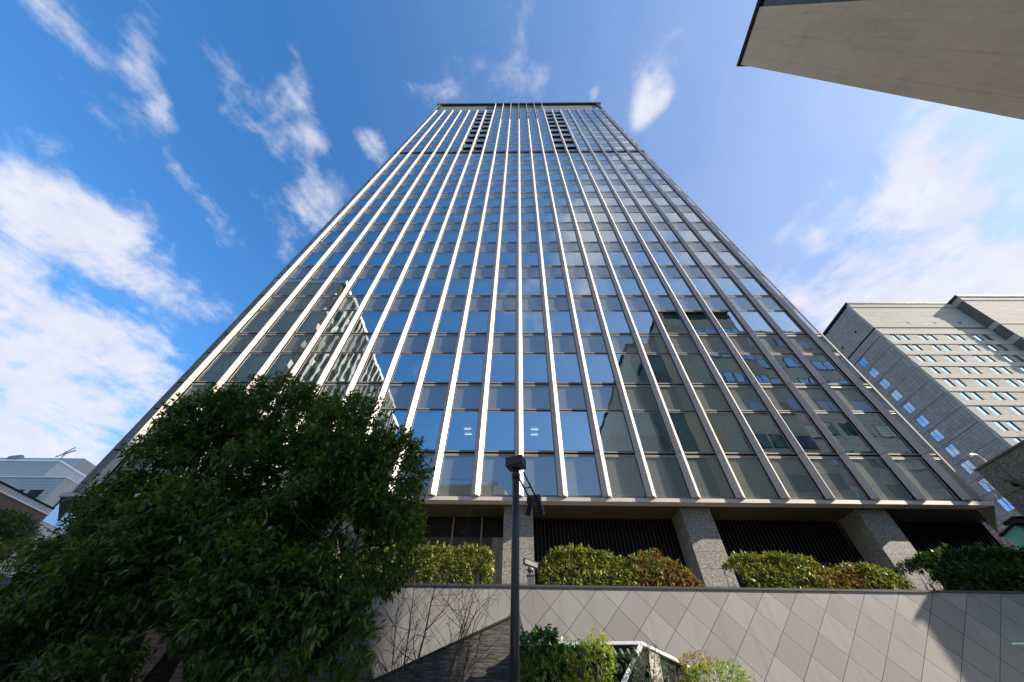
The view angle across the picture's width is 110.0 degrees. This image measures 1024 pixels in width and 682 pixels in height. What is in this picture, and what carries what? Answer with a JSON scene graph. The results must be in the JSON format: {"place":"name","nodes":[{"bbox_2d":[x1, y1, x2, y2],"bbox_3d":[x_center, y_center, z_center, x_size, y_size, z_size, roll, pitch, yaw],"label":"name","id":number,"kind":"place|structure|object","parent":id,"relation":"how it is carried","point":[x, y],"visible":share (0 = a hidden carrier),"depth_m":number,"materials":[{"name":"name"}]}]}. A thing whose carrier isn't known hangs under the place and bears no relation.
{"place":"outdoors","nodes":[
{"label":"outdoors","id":0,"kind":"place"},
{"bbox_2d":[0,481,54,563],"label":"brick building","id":1,"kind":"structure","parent":0,"point":[11,497],"depth_m":41.93,"materials":[{"name":"brown brick"}]},
{"bbox_2d":[100,627,206,681],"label":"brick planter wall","id":2,"kind":"structure","parent":0,"point":[160,652],"depth_m":7.37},
{"bbox_2d":[0,0,1023,465],"label":"sky","id":3,"kind":"structure","parent":0,"point":[163,162],"materials":[{"name":"blue"}]},
{"bbox_2d":[57,102,1023,590],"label":"office tower","id":4,"kind":"structure","parent":0,"point":[593,314],"depth_m":20.38,"materials":[{"name":"grey glass"}]},
{"bbox_2d":[196,335,256,380],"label":"window","id":5,"kind":"structure","parent":4,"relation":"in","point":[214,372],"depth_m":21.09,"materials":[{"name":"grey glass"}]},
{"bbox_2d":[228,335,284,380],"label":"window","id":6,"kind":"structure","parent":4,"relation":"in","point":[254,362],"depth_m":21.13,"materials":[{"name":"grey glass"}]},
{"bbox_2d":[240,297,287,331],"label":"window","id":7,"kind":"structure","parent":4,"relation":"in","point":[260,319],"depth_m":24.24,"materials":[{"name":"grey glass"}]},
{"bbox_2d":[263,335,313,380],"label":"window","id":8,"kind":"structure","parent":4,"relation":"in","point":[284,361],"depth_m":21.23,"materials":[{"name":"grey glass"}]},
{"bbox_2d":[268,297,313,331],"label":"window","id":9,"kind":"structure","parent":4,"relation":"in","point":[287,319],"depth_m":24.22,"materials":[{"name":"grey glass"}]},
{"bbox_2d":[296,297,338,331],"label":"window","id":10,"kind":"structure","parent":4,"relation":"in","point":[314,319],"depth_m":24.20,"materials":[{"name":"grey glass"}]},
{"bbox_2d":[293,335,342,380],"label":"window","id":11,"kind":"structure","parent":4,"relation":"in","point":[313,366],"depth_m":21.09,"materials":[{"name":"grey glass"}]},
{"bbox_2d":[324,297,363,331],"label":"window","id":12,"kind":"structure","parent":4,"relation":"in","point":[340,321],"depth_m":24.17,"materials":[{"name":"grey glass"}]},
{"bbox_2d":[325,335,370,380],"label":"window","id":13,"kind":"structure","parent":4,"relation":"in","point":[343,369],"depth_m":21.00,"materials":[{"name":"grey glass"}]},
{"bbox_2d":[347,267,380,294],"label":"window","id":14,"kind":"structure","parent":4,"relation":"in","point":[360,286],"depth_m":27.33,"materials":[{"name":"blue glass"}]},
{"bbox_2d":[352,297,388,331],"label":"window","id":15,"kind":"structure","parent":4,"relation":"in","point":[367,321],"depth_m":24.14,"materials":[{"name":"blue glass"}]},
{"bbox_2d":[357,335,399,381],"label":"window","id":16,"kind":"structure","parent":4,"relation":"in","point":[375,368],"depth_m":20.98,"materials":[{"name":"blue glass"}]},
{"bbox_2d":[372,267,402,294],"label":"window","id":17,"kind":"structure","parent":4,"relation":"in","point":[385,286],"depth_m":27.29,"materials":[{"name":"blue glass"}]},
{"bbox_2d":[372,385,414,447],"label":"window","id":18,"kind":"structure","parent":4,"relation":"in","point":[396,396],"depth_m":18.61,"materials":[{"name":"blue glass"}]},
{"bbox_2d":[380,297,413,331],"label":"window","id":19,"kind":"structure","parent":4,"relation":"in","point":[394,321],"depth_m":24.11,"materials":[{"name":"blue glass"}]},
{"bbox_2d":[390,335,428,381],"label":"window","id":20,"kind":"structure","parent":4,"relation":"in","point":[407,367],"depth_m":20.95,"materials":[{"name":"blue glass"}]},
{"bbox_2d":[396,267,425,294],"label":"window","id":21,"kind":"structure","parent":4,"relation":"in","point":[409,286],"depth_m":27.26,"materials":[{"name":"blue glass"}]},
{"bbox_2d":[408,297,439,331],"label":"window","id":22,"kind":"structure","parent":4,"relation":"in","point":[422,321],"depth_m":24.09,"materials":[{"name":"blue glass"}]},
{"bbox_2d":[406,385,447,449],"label":"window","id":23,"kind":"structure","parent":4,"relation":"in","point":[427,423],"depth_m":17.92,"materials":[{"name":"blue glass"}]},
{"bbox_2d":[421,267,447,294],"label":"window","id":24,"kind":"structure","parent":4,"relation":"in","point":[433,286],"depth_m":27.23,"materials":[{"name":"blue glass"}]},
{"bbox_2d":[423,335,457,381],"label":"window","id":25,"kind":"structure","parent":4,"relation":"in","point":[439,366],"depth_m":20.87,"materials":[{"name":"blue glass"}]},
{"bbox_2d":[436,297,464,331],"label":"window","id":26,"kind":"structure","parent":4,"relation":"in","point":[449,321],"depth_m":24.06,"materials":[{"name":"blue glass"}]},
{"bbox_2d":[436,455,474,495],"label":"base window","id":27,"kind":"structure","parent":4,"relation":"in","point":[456,473],"depth_m":15.59,"materials":[{"name":"blue glass"}]},
{"bbox_2d":[446,267,470,294],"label":"window","id":28,"kind":"structure","parent":4,"relation":"in","point":[457,286],"depth_m":27.20,"materials":[{"name":"blue glass"}]},
{"bbox_2d":[444,386,481,449],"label":"window","id":29,"kind":"structure","parent":4,"relation":"in","point":[462,427],"depth_m":17.71,"materials":[{"name":"blue glass"}]},
{"bbox_2d":[456,335,486,381],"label":"window","id":30,"kind":"structure","parent":4,"relation":"in","point":[471,366],"depth_m":20.85,"materials":[{"name":"blue glass"}]},
{"bbox_2d":[465,297,490,332],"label":"window","id":31,"kind":"structure","parent":4,"relation":"in","point":[477,321],"depth_m":24.03,"materials":[{"name":"blue glass"}]},
{"bbox_2d":[471,267,493,294],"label":"window","id":32,"kind":"structure","parent":4,"relation":"in","point":[481,286],"depth_m":27.17,"materials":[{"name":"blue glass"}]},
{"bbox_2d":[480,455,511,495],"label":"base window","id":33,"kind":"structure","parent":4,"relation":"in","point":[496,480],"depth_m":15.53,"materials":[{"name":"blue glass"}]},
{"bbox_2d":[484,386,514,450],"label":"window","id":34,"kind":"structure","parent":4,"relation":"in","point":[500,425],"depth_m":17.69,"materials":[{"name":"blue glass"}]},
{"bbox_2d":[489,335,515,381],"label":"window","id":35,"kind":"structure","parent":4,"relation":"in","point":[503,366],"depth_m":20.83,"materials":[{"name":"blue glass"}]},
{"bbox_2d":[493,297,515,332],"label":"window","id":36,"kind":"structure","parent":4,"relation":"in","point":[504,321],"depth_m":24.00,"materials":[{"name":"blue glass"}]},
{"bbox_2d":[496,267,515,294],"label":"window","id":37,"kind":"structure","parent":4,"relation":"in","point":[505,286],"depth_m":27.15,"materials":[{"name":"blue glass"}]},
{"bbox_2d":[521,267,541,294],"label":"window","id":38,"kind":"structure","parent":4,"relation":"in","point":[530,286],"depth_m":27.11,"materials":[{"name":"blue glass"}]},
{"bbox_2d":[522,297,544,332],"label":"window","id":39,"kind":"structure","parent":4,"relation":"in","point":[532,321],"depth_m":23.90,"materials":[{"name":"blue glass"}]},
{"bbox_2d":[522,335,548,381],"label":"window","id":40,"kind":"structure","parent":4,"relation":"in","point":[534,366],"depth_m":20.84,"materials":[{"name":"blue glass"}]},
{"bbox_2d":[523,386,554,450],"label":"window","id":41,"kind":"structure","parent":4,"relation":"in","point":[537,425],"depth_m":17.67,"materials":[{"name":"blue glass"}]},
{"bbox_2d":[523,456,557,496],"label":"base window","id":42,"kind":"structure","parent":4,"relation":"in","point":[540,471],"depth_m":15.55,"materials":[{"name":"blue glass"}]},
{"bbox_2d":[544,267,566,294],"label":"window","id":43,"kind":"structure","parent":4,"relation":"in","point":[554,286],"depth_m":27.08,"materials":[{"name":"blue glass"}]},
{"bbox_2d":[547,297,573,332],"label":"window","id":44,"kind":"structure","parent":4,"relation":"in","point":[560,321],"depth_m":23.89,"materials":[{"name":"blue glass"}]},
{"bbox_2d":[551,335,581,381],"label":"window","id":45,"kind":"structure","parent":4,"relation":"in","point":[567,368],"depth_m":20.77,"materials":[{"name":"blue glass"}]},
{"bbox_2d":[557,386,593,450],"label":"window","id":46,"kind":"structure","parent":4,"relation":"in","point":[576,434],"depth_m":17.65,"materials":[{"name":"blue glass"}]},
{"bbox_2d":[567,267,591,294],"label":"window","id":47,"kind":"structure","parent":4,"relation":"in","point":[579,286],"depth_m":27.05,"materials":[{"name":"blue glass"}]},
{"bbox_2d":[564,456,602,496],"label":"base window","id":48,"kind":"structure","parent":4,"relation":"in","point":[582,476],"depth_m":15.51,"materials":[{"name":"blue glass"}]},
{"bbox_2d":[573,297,602,332],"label":"window","id":49,"kind":"structure","parent":4,"relation":"in","point":[588,321],"depth_m":23.86,"materials":[{"name":"blue glass"}]},
{"bbox_2d":[580,335,615,382],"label":"window","id":50,"kind":"structure","parent":4,"relation":"in","point":[599,368],"depth_m":20.75,"materials":[{"name":"blue glass"}]},
{"bbox_2d":[590,267,617,294],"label":"window","id":51,"kind":"structure","parent":4,"relation":"in","point":[604,286],"depth_m":27.03,"materials":[{"name":"blue glass"}]},
{"bbox_2d":[590,386,634,451],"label":"window","id":52,"kind":"structure","parent":4,"relation":"in","point":[612,425],"depth_m":17.60,"materials":[{"name":"blue glass"}]},
{"bbox_2d":[599,297,630,332],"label":"window","id":53,"kind":"structure","parent":4,"relation":"in","point":[616,321],"depth_m":23.82,"materials":[{"name":"blue glass"}]},
{"bbox_2d":[604,456,646,497],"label":"base window","id":54,"kind":"structure","parent":4,"relation":"in","point":[624,475],"depth_m":15.48,"materials":[{"name":"grey glass"}]},
{"bbox_2d":[613,267,642,294],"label":"window","id":55,"kind":"structure","parent":4,"relation":"in","point":[629,286],"depth_m":26.99,"materials":[{"name":"blue glass"}]},
{"bbox_2d":[610,335,648,382],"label":"window","id":56,"kind":"structure","parent":4,"relation":"in","point":[631,367],"depth_m":20.71,"materials":[{"name":"grey glass"}]},
{"bbox_2d":[624,297,659,332],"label":"window","id":57,"kind":"structure","parent":4,"relation":"in","point":[644,322],"depth_m":23.86,"materials":[{"name":"blue glass"}]},
{"bbox_2d":[624,386,673,451],"bbox_3d":[6.687,3.755,17.851,1.600,3.945,0.112,0,-48,1],"label":"window","id":58,"kind":"structure","parent":4,"relation":"in","point":[651,429],"depth_m":17.58,"materials":[{"name":"grey glass"}]},
{"bbox_2d":[636,267,667,294],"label":"window","id":59,"kind":"structure","parent":4,"relation":"in","point":[654,286],"depth_m":26.95,"materials":[{"name":"blue glass"}]},
{"bbox_2d":[639,336,682,382],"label":"window","id":60,"kind":"structure","parent":4,"relation":"in","point":[664,369],"depth_m":20.70,"materials":[{"name":"grey glass"}]},
{"bbox_2d":[645,457,690,497],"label":"base window","id":61,"kind":"structure","parent":4,"relation":"in","point":[668,480],"depth_m":15.44,"materials":[{"name":"grey glass"}]},
{"bbox_2d":[650,297,688,332],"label":"window","id":62,"kind":"structure","parent":4,"relation":"in","point":[672,322],"depth_m":23.84,"materials":[{"name":"grey glass"}]},
{"bbox_2d":[659,267,693,294],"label":"window","id":63,"kind":"structure","parent":4,"relation":"in","point":[678,286],"depth_m":26.93,"materials":[{"name":"blue glass"}]},
{"bbox_2d":[658,386,713,451],"bbox_3d":[8.497,3.759,17.822,1.600,3.945,0.112,0,-48,1],"label":"window","id":64,"kind":"structure","parent":4,"relation":"in","point":[692,436],"depth_m":17.55,"materials":[{"name":"grey glass"}]},
{"bbox_2d":[669,336,715,382],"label":"window","id":65,"kind":"structure","parent":4,"relation":"in","point":[697,370],"depth_m":20.68,"materials":[{"name":"grey glass"}]},
{"bbox_2d":[676,297,717,332],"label":"window","id":66,"kind":"structure","parent":4,"relation":"in","point":[699,320],"depth_m":23.82,"materials":[{"name":"blue glass"}]},
{"bbox_2d":[682,267,718,294],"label":"window","id":67,"kind":"structure","parent":4,"relation":"in","point":[703,286],"depth_m":26.90,"materials":[{"name":"blue glass"}]},
{"bbox_2d":[686,457,735,498],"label":"base window","id":68,"kind":"structure","parent":4,"relation":"in","point":[711,481],"depth_m":15.42,"materials":[{"name":"grey glass"}]},
{"bbox_2d":[693,387,753,451],"bbox_3d":[10.307,3.764,17.793,1.600,3.945,0.112,0,-48,1],"label":"window","id":69,"kind":"structure","parent":4,"relation":"in","point":[730,435],"depth_m":17.53,"materials":[{"name":"grey glass"}]},
{"bbox_2d":[698,336,749,382],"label":"window","id":70,"kind":"structure","parent":4,"relation":"in","point":[730,371],"depth_m":20.65,"materials":[{"name":"grey glass"}]},
{"bbox_2d":[702,297,746,332],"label":"window","id":71,"kind":"structure","parent":4,"relation":"in","point":[727,320],"depth_m":23.79,"materials":[{"name":"blue glass"}]},
{"bbox_2d":[705,267,744,294],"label":"window","id":72,"kind":"structure","parent":4,"relation":"in","point":[729,287],"depth_m":26.86,"materials":[{"name":"blue glass"}]},
{"bbox_2d":[728,297,775,332],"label":"window","id":73,"kind":"structure","parent":4,"relation":"in","point":[755,320],"depth_m":23.72,"materials":[{"name":"blue glass"}]},
{"bbox_2d":[726,457,780,498],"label":"base window","id":74,"kind":"structure","parent":4,"relation":"in","point":[750,474],"depth_m":15.40,"materials":[{"name":"grey glass"}]},
{"bbox_2d":[728,336,783,382],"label":"window","id":75,"kind":"structure","parent":4,"relation":"in","point":[760,367],"depth_m":20.64,"materials":[{"name":"blue glass"}]},
{"bbox_2d":[727,387,794,452],"bbox_3d":[12.117,3.833,17.821,1.600,3.945,0.287,0,-48,1],"label":"window","id":76,"kind":"structure","parent":4,"relation":"in","point":[768,434],"depth_m":17.47,"materials":[{"name":"grey glass"}]},
{"bbox_2d":[754,297,804,332],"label":"window","id":77,"kind":"structure","parent":4,"relation":"in","point":[783,319],"depth_m":23.71,"materials":[{"name":"blue glass"}]},
{"bbox_2d":[758,336,817,382],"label":"window","id":78,"kind":"structure","parent":4,"relation":"in","point":[791,365],"depth_m":20.56,"materials":[{"name":"grey glass"}]},
{"bbox_2d":[768,458,824,498],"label":"base window","id":79,"kind":"structure","parent":4,"relation":"in","point":[798,483],"depth_m":15.35,"materials":[{"name":"grey glass"}]},
{"bbox_2d":[762,387,834,452],"bbox_3d":[13.926,3.772,17.734,1.600,3.945,0.112,0,-48,1],"label":"window","id":80,"kind":"structure","parent":4,"relation":"in","point":[801,426],"depth_m":17.45,"materials":[{"name":"grey glass"}]},
{"bbox_2d":[788,336,851,383],"bbox_3d":[17.603,1.002,20.790,1.600,3.945,0.112,0,-48,1],"label":"window","id":81,"kind":"structure","parent":4,"relation":"in","point":[825,367],"depth_m":20.54,"materials":[{"name":"blue glass"}]},
{"bbox_2d":[796,387,875,452],"bbox_3d":[15.736,3.777,17.704,1.600,3.945,0.112,0,-48,1],"label":"window","id":82,"kind":"structure","parent":4,"relation":"in","point":[848,437],"depth_m":17.42,"materials":[{"name":"grey glass"}]},
{"bbox_2d":[809,458,869,499],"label":"base window","id":83,"kind":"structure","parent":4,"relation":"in","point":[833,471],"depth_m":15.33,"materials":[{"name":"grey glass"}]},
{"bbox_2d":[831,387,916,453],"bbox_3d":[17.547,3.846,17.733,1.600,3.945,0.287,0,-48,1],"label":"window","id":84,"kind":"structure","parent":4,"relation":"in","point":[876,424],"depth_m":17.41,"materials":[{"name":"grey glass"}]},
{"bbox_2d":[850,458,914,499],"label":"base window","id":85,"kind":"structure","parent":4,"relation":"in","point":[886,485],"depth_m":15.31,"materials":[{"name":"grey glass"}]},
{"bbox_2d":[893,459,959,500],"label":"base window","id":86,"kind":"structure","parent":4,"relation":"in","point":[921,475],"depth_m":15.26,"materials":[{"name":"grey glass"}]},
{"bbox_2d":[736,0,1023,119],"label":"beige building","id":87,"kind":"structure","parent":0,"point":[967,54],"depth_m":15.94,"materials":[{"name":"beige concrete"},{"name":"dark ribbed metal"}]},
{"bbox_2d":[822,295,1023,548],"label":"granite tower","id":88,"kind":"structure","parent":0,"point":[938,375],"depth_m":71.98,"materials":[{"name":"stone"}]},
{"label":"pavement","id":89,"kind":"structure","parent":0,"visible":0},
{"bbox_2d":[0,369,435,681],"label":"evergreen tree","id":90,"kind":"object","parent":89,"relation":"on","point":[170,552],"visible":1,"depth_m":4.59,"materials":[{"name":"green plant"}]},
{"bbox_2d":[319,506,494,681],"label":"bare shrub","id":91,"kind":"object","parent":89,"relation":"on","point":[406,650],"visible":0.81,"depth_m":7.44,"materials":[{"name":"brown plant"}]},
{"bbox_2d":[394,543,505,681],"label":"bare shrub","id":92,"kind":"object","parent":89,"relation":"on","point":[462,631],"visible":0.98,"depth_m":7.33,"materials":[{"name":"brown plant"}]},
{"bbox_2d":[505,454,544,681],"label":"lamp post","id":93,"kind":"object","parent":89,"relation":"on","point":[514,465],"visible":1,"depth_m":5.45,"materials":[{"name":"black metal"}]},
{"bbox_2d":[520,641,697,681],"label":"living wall","id":94,"kind":"structure","parent":89,"relation":"on","point":[620,648],"depth_m":7.59,"materials":[{"name":"plant"}]},
{"bbox_2d":[519,624,566,677],"bbox_3d":[0.587,6.518,7.589,1.207,0.913,0.996,0,-48,1],"label":"broadleaf shrub","id":95,"kind":"object","parent":94,"relation":"on","point":[546,635],"visible":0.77,"depth_m":7.46,"materials":[{"name":"green plant"}]},
{"bbox_2d":[520,646,589,681],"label":"feathery plant","id":96,"kind":"object","parent":94,"relation":"in","point":[557,669],"visible":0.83,"depth_m":7.18,"materials":[{"name":"green plant"}]},
{"bbox_2d":[577,626,619,681],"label":"shrub","id":97,"kind":"object","parent":94,"relation":"on","point":[604,678],"visible":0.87,"depth_m":7.38,"materials":[{"name":"green plant"}]},
{"bbox_2d":[622,639,675,681],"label":"conifer shrub","id":98,"kind":"object","parent":94,"relation":"in","point":[653,677],"visible":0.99,"depth_m":7.29,"materials":[{"name":"green plant"}]},
{"bbox_2d":[675,656,755,681],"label":"box bush","id":99,"kind":"object","parent":94,"relation":"in","point":[692,675],"visible":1,"depth_m":7.37,"materials":[{"name":"green plant"}]},
{"bbox_2d":[969,440,1023,516],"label":"granite annex","id":100,"kind":"object","parent":89,"relation":"on","point":[1002,473],"visible":1,"depth_m":12.53,"materials":[{"name":"stone"}]},
{"label":"ground","id":101,"kind":"structure","parent":0,"visible":0},
{"bbox_2d":[0,506,41,548],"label":"evergreen","id":102,"kind":"object","parent":101,"relation":"on","point":[18,526],"visible":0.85,"depth_m":15.93,"materials":[{"name":"green plant"}]},
{"bbox_2d":[0,471,84,576],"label":"grey sided building","id":103,"kind":"structure","parent":101,"relation":"on","point":[48,490],"depth_m":54.89,"materials":[{"name":"grey"}]},
{"bbox_2d":[0,447,95,483],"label":"stepped roof building","id":104,"kind":"structure","parent":101,"relation":"on","point":[17,465],"depth_m":66.83,"materials":[{"name":"grey"}]},
{"bbox_2d":[0,577,375,681],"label":"slate wall","id":105,"kind":"structure","parent":101,"relation":"on","point":[368,676],"depth_m":8.02,"materials":[{"name":"grey stone"}]},
{"bbox_2d":[370,612,523,681],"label":"slate slope","id":106,"kind":"structure","parent":101,"relation":"on","point":[498,662],"depth_m":7.85,"materials":[{"name":"grey stone"}]},
{"bbox_2d":[356,582,1023,681],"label":"retaining wall","id":107,"kind":"structure","parent":101,"relation":"on","point":[816,635],"depth_m":8.71,"materials":[{"name":"tile"}]},
{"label":"terrace","id":108,"kind":"structure","parent":101,"relation":"on","visible":0},
{"bbox_2d":[0,534,112,576],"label":"clipped hedge","id":109,"kind":"object","parent":108,"relation":"on","point":[11,544],"visible":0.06,"depth_m":10.56,"materials":[{"name":"green plant"}]},
{"bbox_2d":[355,541,496,583],"bbox_3d":[-2.549,6.749,10.386,4.244,1.480,1.485,0,-48,1],"label":"clipped hedge","id":110,"kind":"object","parent":108,"relation":"on","point":[434,558],"visible":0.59,"depth_m":10.18,"materials":[{"name":"green plant"}]},
{"bbox_2d":[536,543,704,586],"bbox_3d":[2.941,6.765,10.299,4.615,1.481,1.524,0,-48,1],"label":"clipped hedge","id":111,"kind":"object","parent":108,"relation":"on","point":[605,561],"visible":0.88,"depth_m":10.03,"materials":[{"name":"green plant"}]},
{"bbox_2d":[721,549,915,589],"bbox_3d":[8.519,6.832,10.157,4.690,1.415,1.496,0,-48,1],"label":"clipped hedge","id":112,"kind":"object","parent":108,"relation":"on","point":[787,565],"visible":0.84,"depth_m":9.89,"materials":[{"name":"green plant"}]},
{"bbox_2d":[891,541,1023,590],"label":"clipped hedge","id":113,"kind":"object","parent":108,"relation":"on","point":[1008,559],"visible":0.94,"depth_m":10.00,"materials":[{"name":"green plant"}]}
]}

